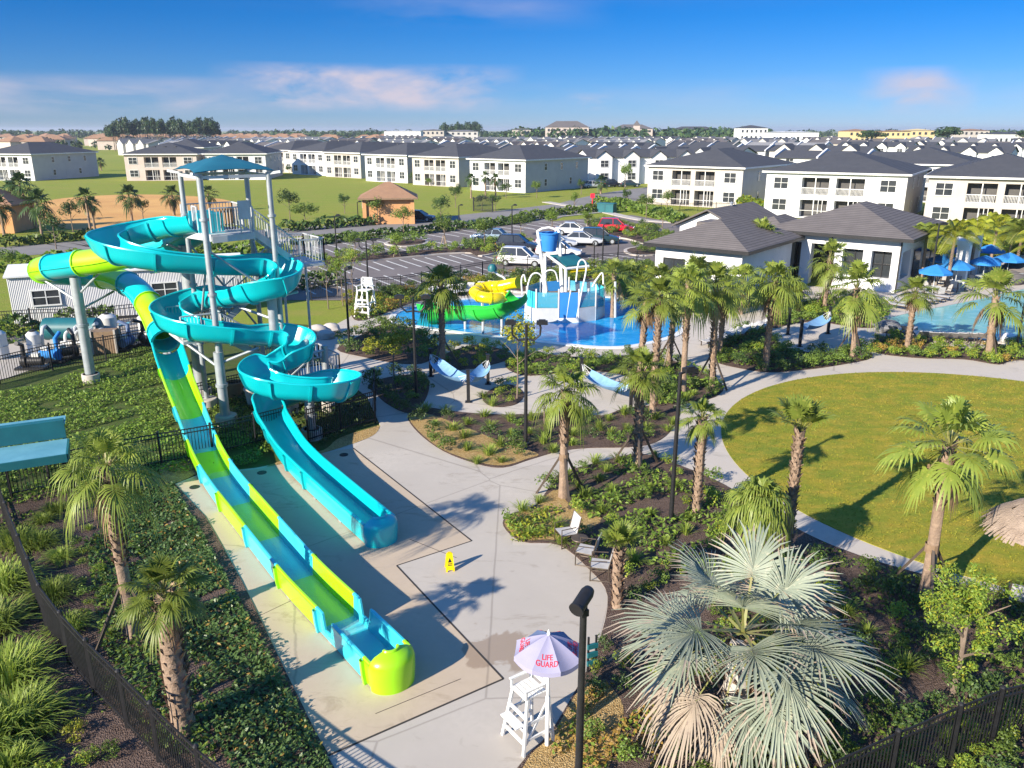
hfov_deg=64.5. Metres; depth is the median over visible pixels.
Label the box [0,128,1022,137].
distant trees
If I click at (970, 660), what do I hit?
shrub
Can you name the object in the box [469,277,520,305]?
coil slide
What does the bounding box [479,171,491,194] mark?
palm tree
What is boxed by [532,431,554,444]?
grass clump
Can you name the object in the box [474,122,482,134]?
pine tree
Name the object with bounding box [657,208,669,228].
broadleaf tree
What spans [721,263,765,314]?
palm tree
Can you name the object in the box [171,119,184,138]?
pine tree
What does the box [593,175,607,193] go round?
palm tree
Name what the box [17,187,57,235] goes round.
palm tree
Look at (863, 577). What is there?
shrub
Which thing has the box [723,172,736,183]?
window
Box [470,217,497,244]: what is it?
broadleaf tree
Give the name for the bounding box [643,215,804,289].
clubhouse wing
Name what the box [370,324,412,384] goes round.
broadleaf tree
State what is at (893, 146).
townhouse
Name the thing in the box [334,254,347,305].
broadleaf tree
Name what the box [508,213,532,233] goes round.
broadleaf tree
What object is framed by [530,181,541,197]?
broadleaf tree
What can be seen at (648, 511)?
grass clump
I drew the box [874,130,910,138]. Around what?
apartment block
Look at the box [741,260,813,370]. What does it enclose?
palm tree
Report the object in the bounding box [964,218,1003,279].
palm tree
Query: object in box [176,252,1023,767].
pavement
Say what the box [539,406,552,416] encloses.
grass clump
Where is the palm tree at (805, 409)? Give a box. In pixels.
[769,392,839,554]
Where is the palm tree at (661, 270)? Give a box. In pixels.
[632,262,673,304]
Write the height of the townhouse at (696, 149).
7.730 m
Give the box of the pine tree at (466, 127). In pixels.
[464,121,470,129]
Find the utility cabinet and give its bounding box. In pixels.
[597,202,616,212]
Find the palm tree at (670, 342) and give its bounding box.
[652,272,695,366]
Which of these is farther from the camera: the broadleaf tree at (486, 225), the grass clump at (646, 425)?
the broadleaf tree at (486, 225)
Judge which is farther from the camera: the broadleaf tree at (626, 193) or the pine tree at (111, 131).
the pine tree at (111, 131)
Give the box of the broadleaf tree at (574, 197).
[570,192,579,211]
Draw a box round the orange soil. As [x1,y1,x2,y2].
[39,194,237,229]
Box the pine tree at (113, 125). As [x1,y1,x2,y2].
[109,120,116,149]
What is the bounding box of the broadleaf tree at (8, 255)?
[0,247,17,263]
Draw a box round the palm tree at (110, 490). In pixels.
[46,426,175,652]
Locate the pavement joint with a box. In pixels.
[259,448,503,755]
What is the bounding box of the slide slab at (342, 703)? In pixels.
[177,448,501,753]
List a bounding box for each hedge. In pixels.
[0,227,93,247]
[0,248,76,272]
[0,304,119,343]
[192,238,282,253]
[251,268,346,290]
[277,213,377,231]
[290,215,513,246]
[508,201,606,223]
[590,195,689,222]
[736,194,764,206]
[935,229,1023,263]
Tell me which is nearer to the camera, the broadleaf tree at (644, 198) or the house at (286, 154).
the broadleaf tree at (644, 198)
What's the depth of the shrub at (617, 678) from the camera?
18.05 m
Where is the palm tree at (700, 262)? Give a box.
[672,254,719,312]
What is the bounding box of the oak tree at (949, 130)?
[932,126,964,137]
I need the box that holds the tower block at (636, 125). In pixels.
[633,121,639,136]
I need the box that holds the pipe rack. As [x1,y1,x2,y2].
[60,328,101,346]
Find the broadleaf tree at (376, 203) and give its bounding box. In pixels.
[365,196,384,223]
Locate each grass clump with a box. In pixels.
[0,522,55,560]
[0,555,60,605]
[0,590,63,649]
[0,631,74,717]
[0,672,85,758]
[0,693,66,767]
[0,731,62,767]
[1,526,71,558]
[13,572,91,612]
[22,511,64,526]
[30,499,73,517]
[33,608,103,644]
[37,544,79,564]
[83,523,97,530]
[104,627,117,637]
[115,646,133,654]
[409,401,435,413]
[434,403,453,412]
[441,420,464,430]
[452,428,475,440]
[460,416,475,424]
[461,441,477,451]
[464,454,489,464]
[472,409,493,416]
[472,443,505,455]
[475,390,493,398]
[477,418,501,429]
[481,396,504,406]
[485,435,506,447]
[492,455,511,463]
[499,412,518,421]
[501,429,517,436]
[508,349,529,359]
[509,498,534,514]
[510,524,540,539]
[516,365,539,373]
[519,412,538,420]
[523,426,537,433]
[531,493,552,503]
[532,425,554,436]
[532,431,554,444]
[536,417,557,428]
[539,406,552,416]
[542,443,559,453]
[542,514,570,529]
[544,533,570,547]
[549,468,577,478]
[568,437,583,445]
[569,427,579,436]
[569,478,589,487]
[572,485,597,499]
[580,406,594,416]
[583,452,608,466]
[584,418,607,430]
[587,472,611,482]
[587,500,613,514]
[596,463,616,472]
[599,426,621,435]
[599,482,621,492]
[604,413,615,420]
[608,452,631,463]
[608,493,625,503]
[613,404,633,417]
[618,422,634,429]
[624,546,656,564]
[633,422,657,428]
[641,481,657,489]
[641,506,656,516]
[645,410,668,419]
[647,450,659,457]
[653,534,678,549]
[658,423,674,431]
[662,477,683,488]
[664,416,682,424]
[673,521,696,535]
[678,511,698,520]
[682,392,693,400]
[688,389,697,395]
[751,627,783,658]
[827,595,870,624]
[848,620,883,637]
[876,648,928,678]
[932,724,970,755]
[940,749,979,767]
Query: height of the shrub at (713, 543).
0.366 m
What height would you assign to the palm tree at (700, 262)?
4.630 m
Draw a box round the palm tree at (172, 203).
[158,184,180,215]
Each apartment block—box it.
[384,131,422,136]
[421,129,445,137]
[445,130,478,139]
[512,128,530,136]
[545,121,588,136]
[614,124,652,135]
[675,126,708,131]
[734,125,767,138]
[764,131,818,141]
[838,129,868,139]
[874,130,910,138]
[899,129,934,139]
[950,129,990,136]
[977,132,1021,140]
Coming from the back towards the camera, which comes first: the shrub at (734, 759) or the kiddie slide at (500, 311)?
the kiddie slide at (500, 311)
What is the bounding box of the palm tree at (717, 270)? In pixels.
[691,260,748,390]
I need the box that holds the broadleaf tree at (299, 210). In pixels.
[288,201,319,228]
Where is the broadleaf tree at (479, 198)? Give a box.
[474,193,488,210]
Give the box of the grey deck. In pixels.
[329,410,607,767]
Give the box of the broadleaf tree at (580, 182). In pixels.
[577,179,585,193]
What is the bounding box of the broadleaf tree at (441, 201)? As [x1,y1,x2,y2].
[431,194,450,215]
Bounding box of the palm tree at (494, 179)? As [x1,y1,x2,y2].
[489,173,501,196]
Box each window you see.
[22,157,28,163]
[24,170,30,176]
[29,288,61,306]
[128,157,136,163]
[129,170,138,176]
[150,281,177,296]
[183,157,191,163]
[254,157,261,163]
[326,155,330,161]
[353,156,357,162]
[354,168,358,174]
[367,157,371,164]
[367,170,372,176]
[399,158,403,165]
[399,172,404,178]
[414,159,419,166]
[415,173,420,180]
[449,161,455,168]
[450,175,455,182]
[472,162,478,170]
[473,177,478,185]
[514,164,521,172]
[514,179,521,187]
[600,160,608,166]
[600,173,608,179]
[627,173,635,179]
[628,160,635,166]
[651,188,662,198]
[652,170,663,180]
[663,257,684,276]
[722,192,734,202]
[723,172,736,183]
[771,198,786,210]
[773,177,788,188]
[844,249,863,273]
[871,251,891,277]
[877,202,893,207]
[879,180,896,192]
[910,247,921,277]
[924,243,930,267]
[928,243,936,265]
[931,206,949,219]
[934,182,953,195]
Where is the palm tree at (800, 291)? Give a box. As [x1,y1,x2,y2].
[768,275,813,312]
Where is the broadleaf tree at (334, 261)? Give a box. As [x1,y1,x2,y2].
[329,258,343,293]
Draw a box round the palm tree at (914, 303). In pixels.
[888,275,939,350]
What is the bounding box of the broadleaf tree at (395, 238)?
[390,232,402,256]
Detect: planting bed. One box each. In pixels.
[0,475,333,767]
[337,323,437,363]
[348,278,491,320]
[369,374,429,412]
[408,405,675,467]
[437,345,511,369]
[482,384,523,406]
[503,454,1023,767]
[505,353,723,404]
[599,283,803,311]
[718,328,871,371]
[773,297,889,328]
[872,336,1023,364]
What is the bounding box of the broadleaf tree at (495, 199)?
[488,194,500,205]
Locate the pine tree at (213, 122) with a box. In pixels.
[207,117,217,136]
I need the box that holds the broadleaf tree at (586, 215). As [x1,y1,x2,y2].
[580,211,594,226]
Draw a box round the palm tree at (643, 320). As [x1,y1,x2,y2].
[619,282,672,371]
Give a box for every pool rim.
[389,295,682,348]
[872,287,1023,343]
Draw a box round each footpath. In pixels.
[219,212,601,250]
[543,202,677,222]
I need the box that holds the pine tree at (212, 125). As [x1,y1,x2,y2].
[203,117,217,137]
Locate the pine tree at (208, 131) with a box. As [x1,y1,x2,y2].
[200,120,212,138]
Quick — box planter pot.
[243,387,252,405]
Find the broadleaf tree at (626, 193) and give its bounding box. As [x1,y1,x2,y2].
[622,188,631,207]
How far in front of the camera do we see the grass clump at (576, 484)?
28.34 m
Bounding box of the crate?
[89,326,120,354]
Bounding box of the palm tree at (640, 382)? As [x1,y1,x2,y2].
[606,345,671,476]
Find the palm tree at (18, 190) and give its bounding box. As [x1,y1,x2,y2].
[1,171,36,201]
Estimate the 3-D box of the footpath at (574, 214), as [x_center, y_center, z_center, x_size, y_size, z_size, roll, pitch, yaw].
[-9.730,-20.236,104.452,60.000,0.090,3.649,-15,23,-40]
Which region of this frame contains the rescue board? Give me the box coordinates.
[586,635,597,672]
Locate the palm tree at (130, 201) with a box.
[114,184,143,220]
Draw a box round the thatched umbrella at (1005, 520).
[979,498,1023,545]
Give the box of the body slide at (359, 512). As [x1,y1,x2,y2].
[84,216,397,547]
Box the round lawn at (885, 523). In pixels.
[721,372,1023,586]
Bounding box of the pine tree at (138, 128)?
[131,120,140,136]
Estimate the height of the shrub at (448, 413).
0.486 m
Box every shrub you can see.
[5,739,27,762]
[33,719,56,736]
[33,758,64,767]
[39,696,66,715]
[52,559,67,566]
[59,717,88,742]
[64,535,81,547]
[70,743,103,765]
[72,620,84,630]
[73,583,94,595]
[74,556,86,565]
[74,576,87,586]
[76,544,94,553]
[78,608,90,614]
[82,596,95,604]
[89,563,106,571]
[92,737,120,760]
[95,585,110,595]
[132,692,154,706]
[335,330,354,338]
[337,337,351,345]
[343,324,366,334]
[343,337,361,352]
[359,319,376,329]
[361,336,377,345]
[361,370,379,384]
[362,327,380,339]
[362,345,375,354]
[362,366,383,378]
[365,324,385,333]
[368,375,383,388]
[370,315,388,323]
[374,339,388,351]
[378,316,396,326]
[378,383,394,395]
[381,322,397,331]
[384,390,397,398]
[387,345,402,354]
[387,362,403,374]
[388,394,404,407]
[390,315,404,323]
[393,375,411,385]
[394,396,413,409]
[397,316,417,329]
[404,389,423,398]
[405,346,419,353]
[406,364,421,372]
[407,406,427,419]
[408,370,426,383]
[410,342,433,356]
[414,376,434,391]
[415,327,430,339]
[418,337,437,347]
[424,420,439,431]
[426,331,438,343]
[427,428,446,441]
[437,434,455,448]
[440,408,455,417]
[448,339,460,348]
[450,350,461,356]
[458,357,468,365]
[461,345,471,350]
[463,335,477,345]
[471,350,490,358]
[473,354,491,365]
[476,342,488,349]
[477,346,492,354]
[480,337,490,344]
[481,424,502,437]
[489,339,504,346]
[491,376,505,383]
[493,386,507,395]
[496,352,509,358]
[497,383,510,388]
[498,346,509,353]
[501,507,524,523]
[502,437,527,454]
[503,393,514,401]
[504,375,516,383]
[505,426,523,439]
[507,357,522,365]
[509,352,524,359]
[509,415,528,425]
[524,346,535,354]
[529,351,546,360]
[534,472,557,488]
[536,362,552,369]
[541,345,556,352]
[547,355,565,364]
[557,352,572,359]
[564,362,576,370]
[567,346,584,356]
[569,497,589,512]
[571,539,591,546]
[572,459,588,469]
[575,358,589,366]
[578,520,593,533]
[583,348,597,359]
[583,426,600,437]
[584,414,597,421]
[584,714,606,739]
[585,673,608,696]
[588,553,607,569]
[589,656,607,672]
[594,356,609,366]
[598,632,614,653]
[600,511,622,524]
[602,350,613,355]
[602,353,617,361]
[607,430,627,444]
[612,649,636,668]
[612,670,634,690]
[612,732,648,762]
[620,426,633,439]
[621,344,632,355]
[623,581,645,601]
[624,560,640,576]
[629,461,649,474]
[630,482,652,498]
[631,407,654,420]
[632,515,647,525]
[639,577,659,590]
[643,427,655,435]
[644,656,666,676]
[644,718,668,739]
[647,566,669,583]
[658,381,677,391]
[659,366,672,375]
[660,372,677,386]
[661,451,681,463]
[661,553,679,566]
[666,392,681,402]
[668,736,696,760]
[670,467,682,474]
[673,398,690,411]
[675,358,690,364]
[676,563,690,573]
[680,493,691,504]
[686,655,711,676]
[687,376,702,386]
[687,625,707,644]
[689,480,706,492]
[690,759,717,767]
[696,365,707,372]
[702,535,724,550]
[704,377,723,386]
[704,466,723,480]
[704,485,725,502]
[705,385,719,392]
[706,517,729,534]
[707,599,727,614]
[714,506,728,518]
[717,616,741,627]
[722,563,745,576]
[724,745,750,767]
[731,604,748,611]
[735,752,776,767]
[752,667,781,689]
[755,607,781,623]
[756,652,777,669]
[761,620,783,642]
[769,615,798,638]
[772,646,802,676]
[773,547,796,568]
[781,754,801,767]
[784,698,827,732]
[799,543,832,568]
[810,686,852,726]
[814,580,842,599]
[818,614,840,630]
[818,732,861,767]
[822,750,843,763]
[824,724,851,744]
[826,654,857,680]
[831,555,847,567]
[843,629,873,650]
[845,646,880,668]
[849,554,881,576]
[849,741,863,754]
[850,572,879,592]
[856,709,887,734]
[868,688,897,711]
[871,740,915,767]
[872,656,908,679]
[873,573,911,603]
[881,599,915,618]
[882,566,913,584]
[882,694,929,731]
[885,630,913,650]
[901,616,931,640]
[901,729,920,747]
[902,589,929,609]
[913,574,938,587]
[915,644,945,666]
[923,689,954,712]
[923,752,947,767]
[934,623,958,638]
[938,662,971,685]
[942,707,963,721]
[946,672,992,710]
[952,752,983,767]
[953,652,978,672]
[953,711,984,738]
[958,577,974,590]
[964,698,978,711]
[964,738,990,754]
[967,726,990,739]
[971,615,993,627]
[972,666,1009,695]
[978,696,1018,721]
[980,753,1016,767]
[985,739,1020,765]
[990,581,1009,601]
[995,647,1023,669]
[995,727,1018,751]
[998,718,1020,740]
[1001,598,1023,616]
[1008,630,1023,651]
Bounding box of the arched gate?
[473,196,492,211]
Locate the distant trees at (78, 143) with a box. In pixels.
[0,135,471,149]
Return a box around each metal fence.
[0,304,137,337]
[0,329,151,383]
[0,488,220,767]
[5,405,283,496]
[197,374,243,396]
[305,369,375,442]
[309,250,655,300]
[597,196,734,211]
[820,684,1023,767]
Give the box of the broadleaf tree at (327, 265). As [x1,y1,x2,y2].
[315,255,334,308]
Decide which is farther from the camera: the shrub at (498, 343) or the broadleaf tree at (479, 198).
the broadleaf tree at (479, 198)
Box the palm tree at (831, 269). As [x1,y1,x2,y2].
[807,238,854,310]
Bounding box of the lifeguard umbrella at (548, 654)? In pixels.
[514,630,578,745]
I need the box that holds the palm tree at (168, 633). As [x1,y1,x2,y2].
[113,552,217,737]
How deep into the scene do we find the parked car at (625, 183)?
177.00 m
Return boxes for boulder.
[308,324,326,335]
[317,329,334,339]
[323,323,339,332]
[875,319,900,332]
[1001,263,1023,272]
[1007,270,1023,284]
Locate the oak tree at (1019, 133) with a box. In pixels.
[1015,130,1023,137]
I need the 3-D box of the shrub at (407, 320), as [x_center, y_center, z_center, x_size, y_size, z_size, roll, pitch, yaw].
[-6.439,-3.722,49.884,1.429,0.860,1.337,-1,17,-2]
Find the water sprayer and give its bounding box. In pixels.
[488,264,508,291]
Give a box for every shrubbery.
[257,232,533,261]
[341,267,602,314]
[384,231,427,240]
[505,257,654,284]
[583,215,674,240]
[589,263,804,306]
[630,236,656,251]
[708,320,879,369]
[766,289,897,323]
[869,328,1023,361]
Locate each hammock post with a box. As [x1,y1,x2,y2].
[428,348,433,376]
[465,369,471,402]
[485,354,490,384]
[580,357,583,383]
[629,386,632,409]
[784,308,791,334]
[796,319,804,346]
[825,306,832,333]
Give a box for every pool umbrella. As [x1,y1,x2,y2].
[919,264,952,296]
[928,253,954,282]
[941,259,974,290]
[969,255,1001,274]
[980,244,1005,271]
[994,252,1023,269]
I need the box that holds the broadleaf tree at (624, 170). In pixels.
[620,162,632,188]
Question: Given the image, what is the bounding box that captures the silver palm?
[602,519,903,767]
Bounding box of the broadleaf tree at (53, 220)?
[38,212,65,248]
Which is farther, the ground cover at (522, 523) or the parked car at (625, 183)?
the parked car at (625, 183)
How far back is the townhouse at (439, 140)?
433.62 m
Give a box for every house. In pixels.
[0,142,98,180]
[0,189,39,233]
[120,142,208,180]
[174,139,223,150]
[202,142,283,179]
[269,140,321,172]
[288,141,355,175]
[321,141,396,178]
[357,182,417,224]
[361,142,444,182]
[408,143,500,186]
[466,145,591,192]
[644,148,794,207]
[762,151,931,217]
[885,147,981,201]
[924,153,1023,228]
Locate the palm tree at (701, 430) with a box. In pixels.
[679,397,728,512]
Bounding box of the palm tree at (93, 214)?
[82,195,102,228]
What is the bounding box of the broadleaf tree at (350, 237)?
[343,230,366,255]
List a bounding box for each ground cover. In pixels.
[0,346,270,503]
[0,506,113,767]
[82,518,215,762]
[121,480,332,767]
[215,358,373,452]
[348,271,889,403]
[505,504,564,541]
[549,681,664,767]
[568,454,749,579]
[671,542,1023,767]
[717,329,1023,370]
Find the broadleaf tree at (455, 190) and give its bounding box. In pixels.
[448,183,462,207]
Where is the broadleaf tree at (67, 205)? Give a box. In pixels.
[57,199,81,231]
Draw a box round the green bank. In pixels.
[0,324,378,496]
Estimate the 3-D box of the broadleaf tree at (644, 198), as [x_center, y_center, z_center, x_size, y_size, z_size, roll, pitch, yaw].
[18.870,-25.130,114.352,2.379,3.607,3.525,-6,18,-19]
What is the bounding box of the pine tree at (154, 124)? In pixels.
[150,117,163,139]
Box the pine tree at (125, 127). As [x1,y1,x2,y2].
[116,116,129,137]
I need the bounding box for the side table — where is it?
[571,534,587,554]
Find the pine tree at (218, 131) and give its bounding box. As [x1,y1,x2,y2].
[213,122,221,135]
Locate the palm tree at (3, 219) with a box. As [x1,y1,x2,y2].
[0,193,17,234]
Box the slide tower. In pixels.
[165,154,340,427]
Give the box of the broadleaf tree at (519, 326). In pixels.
[498,309,537,398]
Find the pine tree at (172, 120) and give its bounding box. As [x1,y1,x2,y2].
[169,116,177,135]
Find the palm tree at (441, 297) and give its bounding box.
[407,263,470,373]
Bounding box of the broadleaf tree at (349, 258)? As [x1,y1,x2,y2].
[342,245,361,306]
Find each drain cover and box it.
[189,485,199,488]
[257,471,266,474]
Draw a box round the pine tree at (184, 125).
[178,118,187,137]
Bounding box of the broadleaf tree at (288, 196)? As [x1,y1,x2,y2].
[276,188,299,219]
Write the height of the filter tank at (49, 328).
1.644 m
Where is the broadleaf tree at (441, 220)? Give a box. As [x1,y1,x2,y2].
[432,213,452,243]
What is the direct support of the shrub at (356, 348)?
on the planting bed at (403, 357)
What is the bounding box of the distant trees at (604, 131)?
[497,125,772,137]
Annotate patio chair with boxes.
[554,510,581,549]
[575,531,601,566]
[589,548,613,582]
[934,287,946,297]
[936,276,945,285]
[943,283,952,295]
[948,281,957,292]
[953,276,961,283]
[969,274,979,286]
[1005,582,1023,612]
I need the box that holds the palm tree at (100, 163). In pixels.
[96,157,105,170]
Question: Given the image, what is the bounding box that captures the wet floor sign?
[445,551,454,571]
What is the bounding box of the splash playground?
[521,226,615,322]
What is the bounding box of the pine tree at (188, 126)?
[186,120,193,137]
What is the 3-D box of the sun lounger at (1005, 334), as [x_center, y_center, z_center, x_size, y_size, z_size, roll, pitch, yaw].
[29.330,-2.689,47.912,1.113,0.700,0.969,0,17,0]
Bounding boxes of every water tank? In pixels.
[0,330,9,359]
[25,329,41,354]
[97,312,117,327]
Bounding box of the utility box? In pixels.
[227,379,242,400]
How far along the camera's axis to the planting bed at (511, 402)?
38.04 m
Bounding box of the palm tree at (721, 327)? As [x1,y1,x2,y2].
[695,275,750,355]
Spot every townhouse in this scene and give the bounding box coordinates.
[116,138,163,154]
[135,137,169,140]
[158,139,180,144]
[164,137,205,140]
[175,135,205,138]
[201,140,253,146]
[205,137,235,139]
[207,136,236,138]
[236,138,278,142]
[254,141,286,146]
[267,136,298,138]
[278,138,325,141]
[298,137,336,140]
[329,139,377,141]
[338,137,377,139]
[377,137,421,140]
[382,139,438,143]
[389,142,437,144]
[394,136,429,139]
[425,138,472,142]
[431,136,469,138]
[438,140,507,145]
[462,143,534,148]
[473,136,515,140]
[473,138,524,142]
[509,141,575,146]
[516,136,558,140]
[534,139,588,144]
[544,144,641,152]
[558,136,592,138]
[563,143,657,148]
[565,137,610,141]
[577,148,694,183]
[587,142,660,145]
[594,139,651,141]
[598,136,641,138]
[618,137,665,145]
[643,136,681,142]
[652,146,758,153]
[666,140,730,144]
[666,140,741,145]
[678,138,728,139]
[679,143,774,156]
[693,136,738,141]
[736,138,799,144]
[742,137,795,138]
[745,141,833,145]
[768,143,880,156]
[773,148,904,162]
[801,137,850,142]
[806,138,871,145]
[837,141,918,151]
[865,137,926,140]
[867,140,939,144]
[890,139,954,144]
[905,145,1019,157]
[910,136,929,139]
[932,136,976,139]
[934,137,997,141]
[944,142,1023,156]
[984,140,1023,142]
[1011,138,1023,141]
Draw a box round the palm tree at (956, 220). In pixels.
[947,218,982,257]
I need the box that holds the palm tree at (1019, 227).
[992,218,1023,255]
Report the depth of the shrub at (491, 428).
32.69 m
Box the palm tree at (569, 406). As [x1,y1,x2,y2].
[531,365,604,508]
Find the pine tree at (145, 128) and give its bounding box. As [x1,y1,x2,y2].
[141,116,153,138]
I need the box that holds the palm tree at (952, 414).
[870,395,1022,615]
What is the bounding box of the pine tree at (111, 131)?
[105,124,119,150]
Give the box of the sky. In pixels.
[0,0,1023,130]
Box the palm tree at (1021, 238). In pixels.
[1009,230,1023,252]
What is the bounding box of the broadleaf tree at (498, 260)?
[492,246,515,279]
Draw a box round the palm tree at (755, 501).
[717,475,797,583]
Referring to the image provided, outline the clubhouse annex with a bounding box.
[672,202,775,230]
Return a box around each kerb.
[307,241,534,267]
[384,238,428,246]
[510,272,607,292]
[586,224,663,243]
[624,246,654,255]
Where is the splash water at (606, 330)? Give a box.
[396,297,681,345]
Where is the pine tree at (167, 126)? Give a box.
[164,120,173,136]
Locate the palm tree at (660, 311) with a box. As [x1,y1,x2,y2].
[628,276,685,417]
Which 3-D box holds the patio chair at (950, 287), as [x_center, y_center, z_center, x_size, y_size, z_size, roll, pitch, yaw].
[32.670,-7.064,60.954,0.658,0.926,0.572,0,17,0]
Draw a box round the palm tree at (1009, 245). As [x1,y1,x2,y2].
[986,220,1019,255]
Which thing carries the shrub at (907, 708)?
on the planting bed at (916, 686)
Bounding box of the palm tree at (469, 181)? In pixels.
[465,173,477,197]
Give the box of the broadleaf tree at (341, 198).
[338,193,349,213]
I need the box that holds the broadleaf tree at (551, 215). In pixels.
[544,210,558,230]
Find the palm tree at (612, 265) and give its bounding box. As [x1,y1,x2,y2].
[591,257,636,317]
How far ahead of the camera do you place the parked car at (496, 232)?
90.08 m
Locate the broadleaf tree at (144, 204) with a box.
[133,197,148,218]
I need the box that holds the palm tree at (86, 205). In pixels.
[71,187,99,229]
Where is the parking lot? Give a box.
[282,215,679,299]
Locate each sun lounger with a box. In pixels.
[460,282,474,295]
[699,330,730,347]
[706,328,737,338]
[717,326,744,339]
[739,324,750,334]
[753,321,764,333]
[754,319,766,328]
[883,296,909,310]
[886,325,905,335]
[892,295,905,303]
[899,325,917,332]
[912,330,929,342]
[918,289,943,303]
[925,288,951,301]
[926,331,939,342]
[933,331,949,343]
[945,331,958,342]
[955,332,968,344]
[964,332,977,342]
[974,332,986,343]
[997,332,1015,342]
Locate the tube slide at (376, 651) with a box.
[27,236,414,694]
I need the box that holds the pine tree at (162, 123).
[157,119,166,139]
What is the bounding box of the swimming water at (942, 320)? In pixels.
[887,289,1023,341]
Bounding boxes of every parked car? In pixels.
[414,210,435,221]
[470,228,506,241]
[495,233,537,250]
[497,245,543,266]
[535,235,577,246]
[535,239,581,256]
[554,222,583,234]
[564,231,602,245]
[582,181,598,187]
[583,227,619,244]
[597,217,634,231]
[602,179,619,186]
[620,180,640,186]
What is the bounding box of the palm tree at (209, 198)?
[204,185,220,207]
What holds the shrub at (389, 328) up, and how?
on the planting bed at (403, 357)
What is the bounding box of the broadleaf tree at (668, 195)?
[660,189,674,207]
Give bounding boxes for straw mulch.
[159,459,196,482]
[266,425,379,466]
[410,413,538,464]
[505,489,601,539]
[523,680,623,767]
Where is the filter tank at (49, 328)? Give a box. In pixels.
[39,318,104,346]
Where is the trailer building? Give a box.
[3,253,242,326]
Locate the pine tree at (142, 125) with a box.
[140,117,150,136]
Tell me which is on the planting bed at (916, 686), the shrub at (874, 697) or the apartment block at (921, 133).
the shrub at (874, 697)
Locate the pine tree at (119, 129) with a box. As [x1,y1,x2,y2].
[116,116,127,137]
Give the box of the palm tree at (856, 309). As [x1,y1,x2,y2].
[823,259,892,359]
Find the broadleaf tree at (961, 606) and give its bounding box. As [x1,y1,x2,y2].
[919,560,1023,696]
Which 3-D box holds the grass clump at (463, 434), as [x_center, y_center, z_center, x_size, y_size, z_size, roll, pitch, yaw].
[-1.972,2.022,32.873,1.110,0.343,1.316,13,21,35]
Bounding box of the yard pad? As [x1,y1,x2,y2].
[0,318,138,378]
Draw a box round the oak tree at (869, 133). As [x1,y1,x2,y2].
[856,130,888,137]
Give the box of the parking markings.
[297,220,644,293]
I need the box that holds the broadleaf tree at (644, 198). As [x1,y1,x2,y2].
[636,193,654,217]
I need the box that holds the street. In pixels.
[498,187,646,223]
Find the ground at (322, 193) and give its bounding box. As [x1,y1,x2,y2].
[0,131,1007,425]
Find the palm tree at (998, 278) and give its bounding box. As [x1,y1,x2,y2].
[951,265,1023,358]
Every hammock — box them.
[430,354,465,381]
[470,360,489,381]
[582,365,629,391]
[803,312,830,329]
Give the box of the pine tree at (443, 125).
[438,122,446,130]
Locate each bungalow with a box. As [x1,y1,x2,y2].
[0,134,15,138]
[0,136,23,147]
[15,135,29,138]
[19,136,56,143]
[47,135,70,145]
[59,134,76,144]
[84,134,99,145]
[87,135,104,145]
[96,136,119,149]
[234,135,250,138]
[249,134,263,136]
[278,134,291,137]
[326,135,340,138]
[365,135,382,137]
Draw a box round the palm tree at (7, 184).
[0,179,17,191]
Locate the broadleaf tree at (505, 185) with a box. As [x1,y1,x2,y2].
[497,182,514,192]
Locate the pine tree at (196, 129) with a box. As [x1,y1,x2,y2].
[191,118,201,137]
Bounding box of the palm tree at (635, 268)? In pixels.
[605,259,647,304]
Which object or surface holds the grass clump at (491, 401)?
on the planting bed at (511, 402)
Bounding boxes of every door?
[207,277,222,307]
[557,179,559,189]
[793,242,846,276]
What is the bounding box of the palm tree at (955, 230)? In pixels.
[927,219,981,289]
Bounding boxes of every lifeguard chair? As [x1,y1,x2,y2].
[353,277,377,317]
[501,671,554,757]
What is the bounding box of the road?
[0,193,646,255]
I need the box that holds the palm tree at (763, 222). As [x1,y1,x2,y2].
[752,216,780,248]
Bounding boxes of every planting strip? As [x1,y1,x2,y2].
[319,240,532,264]
[387,239,425,245]
[513,267,644,290]
[588,223,664,241]
[627,246,655,254]
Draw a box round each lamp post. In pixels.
[334,214,339,256]
[344,266,351,351]
[355,238,376,291]
[394,294,430,397]
[505,319,547,445]
[511,204,516,232]
[569,585,593,767]
[601,223,609,262]
[666,365,698,523]
[929,222,947,285]
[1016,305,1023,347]
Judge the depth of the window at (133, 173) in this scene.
198.73 m
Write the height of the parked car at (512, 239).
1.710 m
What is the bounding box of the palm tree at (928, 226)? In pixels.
[912,222,952,276]
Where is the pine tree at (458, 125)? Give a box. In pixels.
[456,122,463,129]
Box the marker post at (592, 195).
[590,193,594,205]
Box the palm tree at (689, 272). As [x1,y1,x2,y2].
[654,262,722,391]
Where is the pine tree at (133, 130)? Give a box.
[129,121,136,138]
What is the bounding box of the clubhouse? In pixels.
[767,201,983,292]
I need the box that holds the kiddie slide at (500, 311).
[416,290,527,335]
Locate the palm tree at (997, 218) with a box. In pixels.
[976,212,1018,257]
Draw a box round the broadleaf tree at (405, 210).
[390,204,413,231]
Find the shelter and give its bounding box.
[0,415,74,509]
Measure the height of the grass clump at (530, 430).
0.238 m
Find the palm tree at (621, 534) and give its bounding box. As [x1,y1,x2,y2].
[598,518,647,609]
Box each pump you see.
[14,341,49,370]
[38,331,69,363]
[58,328,81,359]
[117,320,138,351]
[131,318,149,347]

